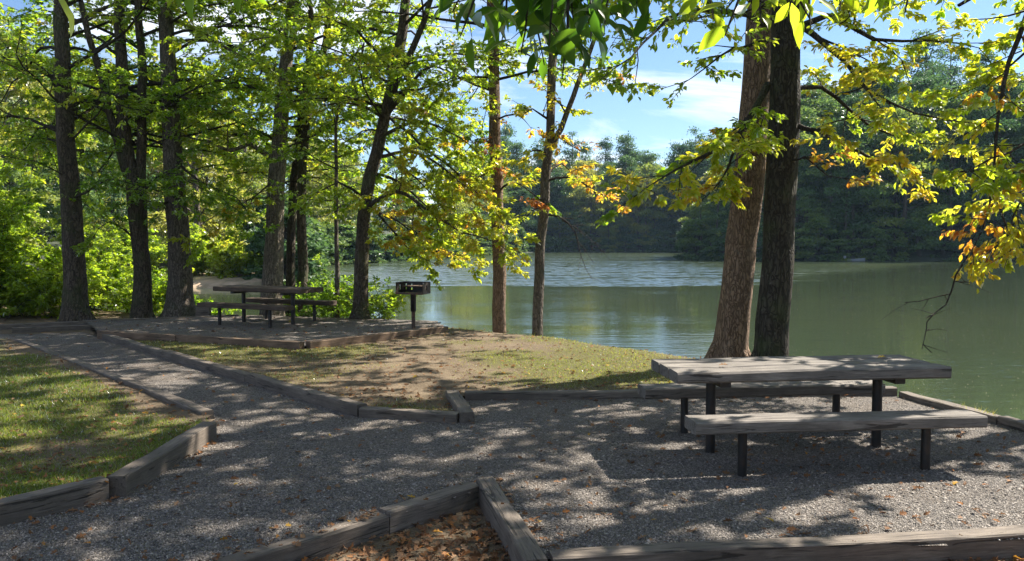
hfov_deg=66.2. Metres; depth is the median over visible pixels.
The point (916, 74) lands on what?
pine tree
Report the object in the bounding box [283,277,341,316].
bush
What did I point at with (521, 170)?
pine tree
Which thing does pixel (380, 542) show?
leaf strewn ground
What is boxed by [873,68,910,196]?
pine tree
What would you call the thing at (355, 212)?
broadleaf tree
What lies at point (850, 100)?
pine tree
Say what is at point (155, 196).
broadleaf tree
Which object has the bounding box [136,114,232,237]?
broadleaf tree
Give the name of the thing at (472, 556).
fallen leaves
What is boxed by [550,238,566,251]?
shore bush
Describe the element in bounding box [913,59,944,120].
pine tree
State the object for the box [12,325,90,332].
landscape timber
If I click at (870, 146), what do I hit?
broadleaf tree
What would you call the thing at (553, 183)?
pine tree
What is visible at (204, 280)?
sand bank
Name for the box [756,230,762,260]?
shore bush
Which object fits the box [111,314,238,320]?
landscape timber
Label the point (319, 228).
shore bush
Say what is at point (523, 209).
pine tree
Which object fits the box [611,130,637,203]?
pine tree
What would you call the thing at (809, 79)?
pine tree
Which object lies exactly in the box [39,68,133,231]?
broadleaf tree
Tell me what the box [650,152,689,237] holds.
pine tree
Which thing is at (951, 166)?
broadleaf tree
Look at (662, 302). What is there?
lake
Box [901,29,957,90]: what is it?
pine tree
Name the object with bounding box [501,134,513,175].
pine tree
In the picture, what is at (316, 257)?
scrub bush
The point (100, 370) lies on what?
landscape timber
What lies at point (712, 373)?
picnic table
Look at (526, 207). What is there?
broadleaf tree
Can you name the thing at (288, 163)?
broadleaf tree
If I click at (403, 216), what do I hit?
broadleaf tree
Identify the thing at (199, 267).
scrub bush
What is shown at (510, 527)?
landscape timber
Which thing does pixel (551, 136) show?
shade tree
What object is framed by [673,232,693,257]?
shore bush
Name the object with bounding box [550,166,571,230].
broadleaf tree
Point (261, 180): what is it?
broadleaf tree
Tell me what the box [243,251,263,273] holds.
scrub bush
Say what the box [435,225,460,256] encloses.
shore bush
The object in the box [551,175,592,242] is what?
broadleaf tree
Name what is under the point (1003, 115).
broadleaf tree
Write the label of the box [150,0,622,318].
shade tree
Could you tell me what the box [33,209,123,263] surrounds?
scrub bush
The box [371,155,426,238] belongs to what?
broadleaf tree
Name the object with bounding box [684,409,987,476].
bench
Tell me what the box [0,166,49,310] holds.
bush
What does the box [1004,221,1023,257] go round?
shore bush
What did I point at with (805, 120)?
broadleaf tree
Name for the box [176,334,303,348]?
landscape timber
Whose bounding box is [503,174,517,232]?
broadleaf tree
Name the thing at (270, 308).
bench
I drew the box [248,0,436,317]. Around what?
slender tree
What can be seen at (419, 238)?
shore bush
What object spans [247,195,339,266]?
shore bush
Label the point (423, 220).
broadleaf tree
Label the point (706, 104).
sky
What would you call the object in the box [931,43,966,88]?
pine tree
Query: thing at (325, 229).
shore bush
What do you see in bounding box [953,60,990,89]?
pine tree
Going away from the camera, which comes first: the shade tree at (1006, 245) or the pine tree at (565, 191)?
the shade tree at (1006, 245)
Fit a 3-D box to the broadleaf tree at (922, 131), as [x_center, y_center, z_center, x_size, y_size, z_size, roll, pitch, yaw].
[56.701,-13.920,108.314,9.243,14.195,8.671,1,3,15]
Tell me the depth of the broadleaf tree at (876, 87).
116.02 m
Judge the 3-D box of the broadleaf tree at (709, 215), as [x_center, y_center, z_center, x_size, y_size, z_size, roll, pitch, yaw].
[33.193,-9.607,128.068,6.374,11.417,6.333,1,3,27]
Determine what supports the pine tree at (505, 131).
on the hills
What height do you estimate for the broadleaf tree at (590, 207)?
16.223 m
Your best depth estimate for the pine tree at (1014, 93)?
109.47 m
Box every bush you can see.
[0,149,45,243]
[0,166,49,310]
[0,246,62,318]
[0,263,106,318]
[25,230,132,310]
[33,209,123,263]
[93,216,167,271]
[102,265,167,315]
[152,294,241,314]
[160,222,236,276]
[205,236,258,278]
[235,195,266,252]
[240,206,329,285]
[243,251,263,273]
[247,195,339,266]
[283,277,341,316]
[285,267,374,317]
[296,225,328,281]
[309,253,321,265]
[310,224,333,277]
[319,221,350,264]
[319,223,333,264]
[326,232,353,264]
[337,275,417,318]
[338,224,370,263]
[369,234,386,262]
[370,222,387,260]
[373,240,398,261]
[382,231,411,259]
[386,234,406,260]
[409,224,434,258]
[430,221,453,257]
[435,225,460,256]
[471,228,492,254]
[474,235,488,254]
[505,233,515,252]
[507,225,527,252]
[507,233,522,248]
[520,235,527,251]
[522,234,530,251]
[529,241,534,251]
[545,236,556,251]
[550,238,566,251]
[607,235,626,251]
[641,228,662,251]
[663,239,675,251]
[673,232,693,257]
[675,218,709,258]
[697,237,717,258]
[703,230,725,259]
[712,224,727,259]
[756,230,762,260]
[794,228,819,258]
[799,216,842,259]
[821,239,853,260]
[899,213,942,257]
[922,231,966,260]
[963,234,992,260]
[978,238,1018,259]
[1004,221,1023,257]
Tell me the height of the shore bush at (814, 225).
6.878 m
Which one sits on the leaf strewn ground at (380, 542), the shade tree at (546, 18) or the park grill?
the shade tree at (546, 18)
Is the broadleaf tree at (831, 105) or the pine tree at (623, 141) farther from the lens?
the pine tree at (623, 141)
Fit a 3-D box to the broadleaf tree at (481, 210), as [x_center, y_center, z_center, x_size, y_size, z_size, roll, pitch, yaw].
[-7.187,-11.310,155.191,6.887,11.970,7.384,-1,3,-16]
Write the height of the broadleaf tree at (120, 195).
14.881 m
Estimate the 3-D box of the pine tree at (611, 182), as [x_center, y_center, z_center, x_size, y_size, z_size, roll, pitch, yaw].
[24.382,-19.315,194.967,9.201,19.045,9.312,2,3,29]
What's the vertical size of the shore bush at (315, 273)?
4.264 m
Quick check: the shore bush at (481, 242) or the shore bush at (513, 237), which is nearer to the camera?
the shore bush at (481, 242)
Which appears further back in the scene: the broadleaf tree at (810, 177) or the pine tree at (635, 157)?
the pine tree at (635, 157)
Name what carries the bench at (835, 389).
on the gravel path
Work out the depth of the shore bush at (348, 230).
87.36 m
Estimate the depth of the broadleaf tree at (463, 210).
137.54 m
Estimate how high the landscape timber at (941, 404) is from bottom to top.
0.175 m
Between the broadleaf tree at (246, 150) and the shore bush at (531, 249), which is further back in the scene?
the shore bush at (531, 249)
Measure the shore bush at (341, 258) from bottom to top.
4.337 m
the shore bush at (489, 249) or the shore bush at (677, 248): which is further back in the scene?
the shore bush at (489, 249)
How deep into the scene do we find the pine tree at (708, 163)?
189.66 m
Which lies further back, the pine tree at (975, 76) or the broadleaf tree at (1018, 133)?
the pine tree at (975, 76)
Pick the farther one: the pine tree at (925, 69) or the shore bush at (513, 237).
the shore bush at (513, 237)
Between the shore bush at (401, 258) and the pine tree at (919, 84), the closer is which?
the shore bush at (401, 258)
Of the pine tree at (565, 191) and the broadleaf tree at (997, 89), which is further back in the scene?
the pine tree at (565, 191)
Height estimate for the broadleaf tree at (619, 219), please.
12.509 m
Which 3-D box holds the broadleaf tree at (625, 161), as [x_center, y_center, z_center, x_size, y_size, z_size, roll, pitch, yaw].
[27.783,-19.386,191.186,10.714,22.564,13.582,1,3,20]
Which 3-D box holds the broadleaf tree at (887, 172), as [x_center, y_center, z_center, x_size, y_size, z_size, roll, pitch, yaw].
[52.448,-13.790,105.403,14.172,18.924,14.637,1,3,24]
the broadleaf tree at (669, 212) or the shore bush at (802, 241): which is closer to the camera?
the shore bush at (802, 241)
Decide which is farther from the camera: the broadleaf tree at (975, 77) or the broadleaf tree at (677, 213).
the broadleaf tree at (677, 213)
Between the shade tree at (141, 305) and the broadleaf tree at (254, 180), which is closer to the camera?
the shade tree at (141, 305)
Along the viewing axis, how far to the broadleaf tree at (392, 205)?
130.04 m
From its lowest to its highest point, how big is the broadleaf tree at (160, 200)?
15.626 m
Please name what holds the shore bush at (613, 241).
on the hills
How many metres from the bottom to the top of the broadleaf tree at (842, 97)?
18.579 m
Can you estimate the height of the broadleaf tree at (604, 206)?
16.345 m
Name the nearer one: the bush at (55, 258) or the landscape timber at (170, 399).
the landscape timber at (170, 399)
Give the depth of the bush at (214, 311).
20.52 m
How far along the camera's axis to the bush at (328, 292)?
18.77 m
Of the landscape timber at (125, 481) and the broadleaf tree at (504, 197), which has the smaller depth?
the landscape timber at (125, 481)
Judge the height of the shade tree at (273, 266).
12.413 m
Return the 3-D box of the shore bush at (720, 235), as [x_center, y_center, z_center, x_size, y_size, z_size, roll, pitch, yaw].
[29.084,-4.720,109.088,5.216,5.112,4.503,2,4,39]
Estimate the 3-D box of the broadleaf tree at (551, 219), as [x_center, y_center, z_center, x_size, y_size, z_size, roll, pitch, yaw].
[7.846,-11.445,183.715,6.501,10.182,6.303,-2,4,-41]
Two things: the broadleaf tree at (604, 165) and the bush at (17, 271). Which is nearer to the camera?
the bush at (17, 271)
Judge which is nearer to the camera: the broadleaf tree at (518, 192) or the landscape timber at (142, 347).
the landscape timber at (142, 347)
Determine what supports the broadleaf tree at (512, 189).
on the hills
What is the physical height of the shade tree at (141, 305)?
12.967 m
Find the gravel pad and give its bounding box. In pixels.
[88,315,443,346]
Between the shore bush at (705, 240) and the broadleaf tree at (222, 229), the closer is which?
the broadleaf tree at (222, 229)
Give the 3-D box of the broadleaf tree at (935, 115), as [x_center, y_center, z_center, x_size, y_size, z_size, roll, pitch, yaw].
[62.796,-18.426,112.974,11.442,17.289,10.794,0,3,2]
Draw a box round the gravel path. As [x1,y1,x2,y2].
[0,332,1023,560]
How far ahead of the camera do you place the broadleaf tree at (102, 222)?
67.36 m
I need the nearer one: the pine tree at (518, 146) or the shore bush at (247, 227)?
the shore bush at (247, 227)
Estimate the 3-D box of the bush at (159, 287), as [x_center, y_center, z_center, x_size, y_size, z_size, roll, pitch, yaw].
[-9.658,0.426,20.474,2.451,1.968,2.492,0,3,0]
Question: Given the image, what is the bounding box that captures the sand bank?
[128,273,296,287]
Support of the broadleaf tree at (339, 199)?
on the hills
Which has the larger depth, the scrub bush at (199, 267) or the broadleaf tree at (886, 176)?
the broadleaf tree at (886, 176)
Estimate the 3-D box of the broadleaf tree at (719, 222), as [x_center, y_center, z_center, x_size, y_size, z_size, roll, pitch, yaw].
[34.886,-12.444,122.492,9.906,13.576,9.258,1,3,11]
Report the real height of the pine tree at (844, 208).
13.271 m
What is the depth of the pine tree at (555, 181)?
193.09 m
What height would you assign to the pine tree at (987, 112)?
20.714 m
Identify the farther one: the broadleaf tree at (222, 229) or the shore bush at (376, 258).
the shore bush at (376, 258)
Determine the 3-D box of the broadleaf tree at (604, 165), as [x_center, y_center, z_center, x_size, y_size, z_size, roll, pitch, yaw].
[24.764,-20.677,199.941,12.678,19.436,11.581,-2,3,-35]
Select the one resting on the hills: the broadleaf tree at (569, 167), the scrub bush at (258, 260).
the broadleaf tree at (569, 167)
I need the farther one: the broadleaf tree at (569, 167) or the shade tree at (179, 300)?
the broadleaf tree at (569, 167)
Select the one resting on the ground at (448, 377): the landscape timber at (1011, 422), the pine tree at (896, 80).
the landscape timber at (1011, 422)
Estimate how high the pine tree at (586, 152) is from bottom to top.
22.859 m
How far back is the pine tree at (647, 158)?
194.77 m
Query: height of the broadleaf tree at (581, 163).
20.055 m
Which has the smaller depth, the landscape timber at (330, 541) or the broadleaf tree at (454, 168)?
the landscape timber at (330, 541)
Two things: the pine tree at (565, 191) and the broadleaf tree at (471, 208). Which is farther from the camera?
the pine tree at (565, 191)
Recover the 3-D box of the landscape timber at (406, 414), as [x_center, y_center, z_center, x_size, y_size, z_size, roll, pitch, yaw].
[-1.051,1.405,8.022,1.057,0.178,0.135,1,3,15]
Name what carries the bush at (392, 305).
on the ground at (448, 377)
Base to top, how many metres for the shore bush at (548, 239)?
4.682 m
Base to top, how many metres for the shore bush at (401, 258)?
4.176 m
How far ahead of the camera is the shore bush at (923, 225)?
100.16 m
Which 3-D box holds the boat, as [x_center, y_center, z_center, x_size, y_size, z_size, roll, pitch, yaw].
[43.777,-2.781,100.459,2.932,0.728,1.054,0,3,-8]
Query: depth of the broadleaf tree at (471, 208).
150.38 m
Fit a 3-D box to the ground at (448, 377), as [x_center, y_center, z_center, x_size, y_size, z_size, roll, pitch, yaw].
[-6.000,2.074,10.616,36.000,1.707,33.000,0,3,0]
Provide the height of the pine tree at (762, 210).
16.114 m
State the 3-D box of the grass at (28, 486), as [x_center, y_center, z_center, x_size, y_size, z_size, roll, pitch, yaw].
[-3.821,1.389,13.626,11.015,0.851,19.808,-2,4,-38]
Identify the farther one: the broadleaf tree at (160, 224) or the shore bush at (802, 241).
the shore bush at (802, 241)
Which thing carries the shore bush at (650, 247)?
on the hills
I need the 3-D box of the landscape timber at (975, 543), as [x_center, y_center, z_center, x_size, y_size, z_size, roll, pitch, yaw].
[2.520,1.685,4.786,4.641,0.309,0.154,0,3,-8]
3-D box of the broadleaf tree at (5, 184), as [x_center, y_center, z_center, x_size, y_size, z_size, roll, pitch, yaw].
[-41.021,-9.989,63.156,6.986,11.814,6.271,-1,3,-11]
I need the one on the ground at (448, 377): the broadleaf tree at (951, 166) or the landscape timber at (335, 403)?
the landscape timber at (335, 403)
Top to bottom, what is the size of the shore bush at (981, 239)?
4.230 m
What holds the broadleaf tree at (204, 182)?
on the hills
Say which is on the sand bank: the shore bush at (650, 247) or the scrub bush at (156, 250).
the scrub bush at (156, 250)
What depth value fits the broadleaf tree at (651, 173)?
189.51 m
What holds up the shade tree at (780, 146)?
on the ground at (448, 377)
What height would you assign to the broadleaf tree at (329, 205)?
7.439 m
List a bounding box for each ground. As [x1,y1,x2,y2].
[0,303,926,410]
[313,505,1019,560]
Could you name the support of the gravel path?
on the ground at (448, 377)
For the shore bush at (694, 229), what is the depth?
112.96 m
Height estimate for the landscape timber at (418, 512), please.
0.224 m
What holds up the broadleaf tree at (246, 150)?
on the hills
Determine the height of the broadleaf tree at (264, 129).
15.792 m
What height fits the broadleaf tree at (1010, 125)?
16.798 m
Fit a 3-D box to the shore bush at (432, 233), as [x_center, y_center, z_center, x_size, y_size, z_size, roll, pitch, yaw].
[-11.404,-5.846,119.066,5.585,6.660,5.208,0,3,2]
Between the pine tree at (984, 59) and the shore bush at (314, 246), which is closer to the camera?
the shore bush at (314, 246)
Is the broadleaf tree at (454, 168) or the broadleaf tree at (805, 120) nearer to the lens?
the broadleaf tree at (805, 120)
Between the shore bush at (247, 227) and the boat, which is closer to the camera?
the shore bush at (247, 227)
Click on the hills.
(925, 253)
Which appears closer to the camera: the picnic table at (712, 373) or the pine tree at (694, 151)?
the picnic table at (712, 373)
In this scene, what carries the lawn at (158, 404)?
on the ground at (448, 377)
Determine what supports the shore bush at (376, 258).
on the hills
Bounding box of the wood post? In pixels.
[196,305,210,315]
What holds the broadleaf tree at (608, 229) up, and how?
on the hills
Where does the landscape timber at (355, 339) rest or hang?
on the ground at (448, 377)
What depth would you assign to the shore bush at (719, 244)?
107.16 m
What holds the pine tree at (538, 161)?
on the hills
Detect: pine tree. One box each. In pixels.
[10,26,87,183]
[485,135,521,224]
[501,122,521,160]
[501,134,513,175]
[505,139,528,180]
[511,163,537,233]
[515,188,537,238]
[516,137,557,222]
[520,143,570,232]
[549,153,563,235]
[549,165,577,237]
[555,131,584,210]
[579,141,595,173]
[589,135,617,211]
[592,170,620,231]
[604,164,623,223]
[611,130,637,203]
[619,142,643,204]
[622,149,665,234]
[628,151,645,173]
[648,140,694,235]
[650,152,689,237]
[668,126,710,218]
[682,150,722,218]
[692,137,725,218]
[710,150,765,215]
[801,75,834,183]
[808,73,830,87]
[821,90,886,195]
[821,159,869,238]
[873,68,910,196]
[888,71,953,189]
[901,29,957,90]
[907,68,943,107]
[910,62,956,128]
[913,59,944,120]
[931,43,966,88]
[948,88,1020,239]
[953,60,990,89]
[970,47,998,135]
[971,76,1023,188]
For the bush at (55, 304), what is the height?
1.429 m
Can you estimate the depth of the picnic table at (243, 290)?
16.32 m
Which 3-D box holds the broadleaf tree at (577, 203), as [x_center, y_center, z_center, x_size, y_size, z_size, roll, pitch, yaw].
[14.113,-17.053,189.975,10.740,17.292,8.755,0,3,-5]
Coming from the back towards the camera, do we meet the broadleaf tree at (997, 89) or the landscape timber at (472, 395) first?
the broadleaf tree at (997, 89)
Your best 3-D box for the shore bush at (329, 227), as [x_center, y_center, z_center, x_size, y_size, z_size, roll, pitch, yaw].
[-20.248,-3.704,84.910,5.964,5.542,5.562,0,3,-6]
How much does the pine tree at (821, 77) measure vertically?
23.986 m
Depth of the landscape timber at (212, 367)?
11.10 m
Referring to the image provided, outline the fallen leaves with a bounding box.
[0,316,1023,560]
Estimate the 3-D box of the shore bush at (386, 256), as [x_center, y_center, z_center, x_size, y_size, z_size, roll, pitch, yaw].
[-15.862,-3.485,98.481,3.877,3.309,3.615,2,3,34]
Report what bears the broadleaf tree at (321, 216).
on the hills
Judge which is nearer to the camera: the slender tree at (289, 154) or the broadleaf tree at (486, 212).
the slender tree at (289, 154)
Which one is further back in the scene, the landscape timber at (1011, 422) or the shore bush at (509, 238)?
the shore bush at (509, 238)
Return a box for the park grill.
[396,281,430,328]
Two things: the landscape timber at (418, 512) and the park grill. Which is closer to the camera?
the landscape timber at (418, 512)
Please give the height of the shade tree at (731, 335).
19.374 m
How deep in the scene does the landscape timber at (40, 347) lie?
12.71 m
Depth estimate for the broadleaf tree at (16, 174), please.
48.53 m
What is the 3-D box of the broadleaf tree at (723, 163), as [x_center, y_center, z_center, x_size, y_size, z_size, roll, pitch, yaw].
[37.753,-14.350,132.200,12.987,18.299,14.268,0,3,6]
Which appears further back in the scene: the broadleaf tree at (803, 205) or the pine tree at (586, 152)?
the pine tree at (586, 152)
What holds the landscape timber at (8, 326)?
on the ground at (448, 377)
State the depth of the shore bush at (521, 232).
171.79 m
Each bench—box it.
[197,302,293,327]
[246,297,336,320]
[638,380,885,432]
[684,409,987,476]
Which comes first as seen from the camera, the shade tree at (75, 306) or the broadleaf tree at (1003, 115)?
the shade tree at (75, 306)
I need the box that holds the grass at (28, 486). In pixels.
[0,310,997,497]
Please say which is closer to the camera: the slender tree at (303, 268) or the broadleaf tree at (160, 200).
the slender tree at (303, 268)
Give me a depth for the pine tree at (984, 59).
133.85 m
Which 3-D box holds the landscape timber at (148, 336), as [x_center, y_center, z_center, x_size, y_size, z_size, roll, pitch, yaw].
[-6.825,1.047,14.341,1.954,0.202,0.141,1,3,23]
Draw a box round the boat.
[843,256,864,260]
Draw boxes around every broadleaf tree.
[0,25,98,245]
[0,47,87,233]
[0,89,36,196]
[15,62,135,236]
[37,92,125,228]
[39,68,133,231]
[58,57,159,224]
[117,165,198,211]
[119,89,265,259]
[134,125,191,221]
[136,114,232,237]
[162,134,249,239]
[185,121,247,227]
[215,117,267,220]
[222,152,268,230]
[228,143,266,225]
[234,126,270,151]
[242,165,286,204]
[285,136,340,222]
[285,154,355,225]
[286,125,324,219]
[310,162,327,218]
[313,202,348,237]
[317,153,357,226]
[318,159,373,226]
[322,149,375,223]
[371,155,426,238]
[384,176,423,229]
[384,178,428,236]
[408,215,435,230]
[433,182,470,224]
[446,158,487,229]
[458,196,481,237]
[468,199,490,229]
[469,195,485,233]
[471,162,508,224]
[472,161,491,228]
[478,200,506,231]
[503,166,517,218]
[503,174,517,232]
[509,172,539,230]
[511,183,538,232]
[533,213,558,243]
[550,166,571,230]
[551,175,589,241]
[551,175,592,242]
[563,160,596,231]
[568,159,590,208]
[574,178,610,245]
[581,186,602,235]
[585,159,606,225]
[585,180,614,238]
[594,161,628,222]
[597,212,620,251]
[604,154,645,236]
[605,200,626,244]
[617,164,656,233]
[619,182,658,244]
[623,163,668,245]
[630,165,676,234]
[658,176,689,238]
[659,166,690,232]
[676,191,722,255]
[696,191,719,226]
[698,170,717,210]
[699,185,729,253]
[702,150,733,224]
[706,162,734,228]
[709,156,763,221]
[722,196,763,242]
[762,105,842,228]
[765,89,851,198]
[794,192,829,246]
[798,117,861,227]
[799,85,846,199]
[812,113,902,240]
[816,106,878,218]
[827,73,875,151]
[831,77,905,183]
[842,94,947,217]
[850,106,959,240]
[862,120,902,201]
[896,128,962,225]
[901,119,994,240]
[913,90,1000,224]
[926,92,984,199]
[945,117,1023,236]
[952,69,1020,136]
[954,78,1013,198]
[954,99,1023,211]
[964,73,1023,171]
[992,179,1023,252]
[994,99,1023,221]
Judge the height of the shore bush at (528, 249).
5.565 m
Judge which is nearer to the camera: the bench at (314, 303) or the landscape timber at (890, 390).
the landscape timber at (890, 390)
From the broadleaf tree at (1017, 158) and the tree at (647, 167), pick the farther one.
the tree at (647, 167)
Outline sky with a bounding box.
[0,0,1023,206]
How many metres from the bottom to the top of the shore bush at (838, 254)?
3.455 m
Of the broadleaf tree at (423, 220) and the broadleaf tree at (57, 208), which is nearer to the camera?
the broadleaf tree at (57, 208)
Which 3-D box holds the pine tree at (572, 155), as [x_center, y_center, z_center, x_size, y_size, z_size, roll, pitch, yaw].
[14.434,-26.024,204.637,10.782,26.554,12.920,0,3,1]
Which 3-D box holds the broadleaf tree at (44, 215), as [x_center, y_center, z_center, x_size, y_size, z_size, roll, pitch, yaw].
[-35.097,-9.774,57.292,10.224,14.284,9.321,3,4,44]
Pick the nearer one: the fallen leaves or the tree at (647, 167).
the fallen leaves
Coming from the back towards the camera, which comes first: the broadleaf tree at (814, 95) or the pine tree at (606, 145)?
the pine tree at (606, 145)
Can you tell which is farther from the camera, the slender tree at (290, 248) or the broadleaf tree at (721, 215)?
the broadleaf tree at (721, 215)
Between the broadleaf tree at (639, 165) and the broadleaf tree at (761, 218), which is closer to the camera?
the broadleaf tree at (761, 218)
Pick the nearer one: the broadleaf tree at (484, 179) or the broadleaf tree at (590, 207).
the broadleaf tree at (484, 179)
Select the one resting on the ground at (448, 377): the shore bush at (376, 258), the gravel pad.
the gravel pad
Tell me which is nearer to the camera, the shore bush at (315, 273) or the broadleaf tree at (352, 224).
the shore bush at (315, 273)
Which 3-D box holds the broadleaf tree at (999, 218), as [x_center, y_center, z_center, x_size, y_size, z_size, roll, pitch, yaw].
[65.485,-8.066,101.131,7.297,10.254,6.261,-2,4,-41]
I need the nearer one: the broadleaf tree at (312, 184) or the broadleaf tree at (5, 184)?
the broadleaf tree at (5, 184)
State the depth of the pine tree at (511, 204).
179.38 m
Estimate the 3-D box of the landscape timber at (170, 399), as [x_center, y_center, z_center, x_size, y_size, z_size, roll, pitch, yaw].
[-3.962,1.351,8.861,0.141,0.208,2.649,-3,4,-43]
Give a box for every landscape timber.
[0,320,109,329]
[0,476,108,525]
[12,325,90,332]
[14,339,65,356]
[60,356,122,380]
[97,330,177,340]
[102,334,163,357]
[106,421,216,497]
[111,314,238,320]
[117,377,213,421]
[162,350,250,381]
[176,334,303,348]
[212,511,388,560]
[244,373,366,416]
[306,326,447,348]
[359,406,458,423]
[378,481,478,534]
[446,390,473,422]
[465,389,678,400]
[476,476,547,560]
[549,525,1023,560]
[688,386,896,398]
[899,391,1000,424]
[997,416,1023,431]
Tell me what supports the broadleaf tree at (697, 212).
on the hills
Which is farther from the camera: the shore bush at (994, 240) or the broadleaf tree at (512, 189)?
the broadleaf tree at (512, 189)
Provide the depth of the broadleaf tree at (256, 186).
81.53 m
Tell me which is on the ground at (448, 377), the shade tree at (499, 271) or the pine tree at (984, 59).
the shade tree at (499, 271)
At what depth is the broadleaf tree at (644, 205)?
185.62 m
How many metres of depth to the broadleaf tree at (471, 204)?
142.53 m
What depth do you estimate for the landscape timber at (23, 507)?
5.24 m
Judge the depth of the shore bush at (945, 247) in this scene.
100.60 m
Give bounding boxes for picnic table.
[213,285,323,324]
[651,355,951,452]
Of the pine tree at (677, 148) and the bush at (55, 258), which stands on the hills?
the pine tree at (677, 148)
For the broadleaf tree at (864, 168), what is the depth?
110.24 m
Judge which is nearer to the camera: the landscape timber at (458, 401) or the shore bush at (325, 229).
the landscape timber at (458, 401)
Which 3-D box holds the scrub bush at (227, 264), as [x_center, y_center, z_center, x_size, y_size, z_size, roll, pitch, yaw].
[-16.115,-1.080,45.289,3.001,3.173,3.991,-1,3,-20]
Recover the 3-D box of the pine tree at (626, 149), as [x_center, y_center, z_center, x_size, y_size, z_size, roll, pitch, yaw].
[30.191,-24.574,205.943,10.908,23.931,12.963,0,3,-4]
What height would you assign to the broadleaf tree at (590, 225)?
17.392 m
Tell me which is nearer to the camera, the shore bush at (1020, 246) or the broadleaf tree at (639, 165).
the shore bush at (1020, 246)
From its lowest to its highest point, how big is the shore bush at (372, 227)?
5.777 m
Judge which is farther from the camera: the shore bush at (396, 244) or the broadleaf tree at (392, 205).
the broadleaf tree at (392, 205)
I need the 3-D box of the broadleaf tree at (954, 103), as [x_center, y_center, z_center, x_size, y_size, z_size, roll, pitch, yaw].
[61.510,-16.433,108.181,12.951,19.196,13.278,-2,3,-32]
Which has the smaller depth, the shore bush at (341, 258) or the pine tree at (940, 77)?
the shore bush at (341, 258)
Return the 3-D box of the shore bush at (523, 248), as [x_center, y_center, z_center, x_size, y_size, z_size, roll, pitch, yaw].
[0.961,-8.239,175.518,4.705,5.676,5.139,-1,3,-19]
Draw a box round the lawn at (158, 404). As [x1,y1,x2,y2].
[0,339,214,499]
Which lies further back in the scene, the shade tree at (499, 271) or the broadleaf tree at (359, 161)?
the broadleaf tree at (359, 161)
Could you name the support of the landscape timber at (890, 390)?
on the ground at (448, 377)
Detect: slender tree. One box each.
[150,0,439,315]
[180,0,409,316]
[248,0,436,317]
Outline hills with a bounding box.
[7,184,1022,273]
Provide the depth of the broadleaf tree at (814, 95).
115.89 m
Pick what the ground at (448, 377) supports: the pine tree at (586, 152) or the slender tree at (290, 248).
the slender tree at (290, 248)
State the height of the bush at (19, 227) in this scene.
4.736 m
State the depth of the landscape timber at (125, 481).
6.13 m
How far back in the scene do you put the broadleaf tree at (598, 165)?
199.83 m
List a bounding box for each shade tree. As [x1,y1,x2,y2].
[0,0,343,321]
[0,0,365,317]
[28,0,489,315]
[32,0,394,317]
[59,0,975,80]
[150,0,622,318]
[295,0,647,333]
[488,0,728,336]
[571,0,1023,356]
[704,0,936,357]
[849,0,1023,352]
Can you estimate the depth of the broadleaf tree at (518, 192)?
191.10 m
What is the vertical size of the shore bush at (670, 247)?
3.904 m
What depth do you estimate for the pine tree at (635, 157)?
204.46 m
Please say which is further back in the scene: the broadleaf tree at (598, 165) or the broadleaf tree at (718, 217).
the broadleaf tree at (598, 165)
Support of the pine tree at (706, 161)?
on the hills
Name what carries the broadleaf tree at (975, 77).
on the hills
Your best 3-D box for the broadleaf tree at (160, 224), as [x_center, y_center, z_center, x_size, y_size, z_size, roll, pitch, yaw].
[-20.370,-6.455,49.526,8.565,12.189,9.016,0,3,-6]
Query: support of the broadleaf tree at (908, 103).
on the hills

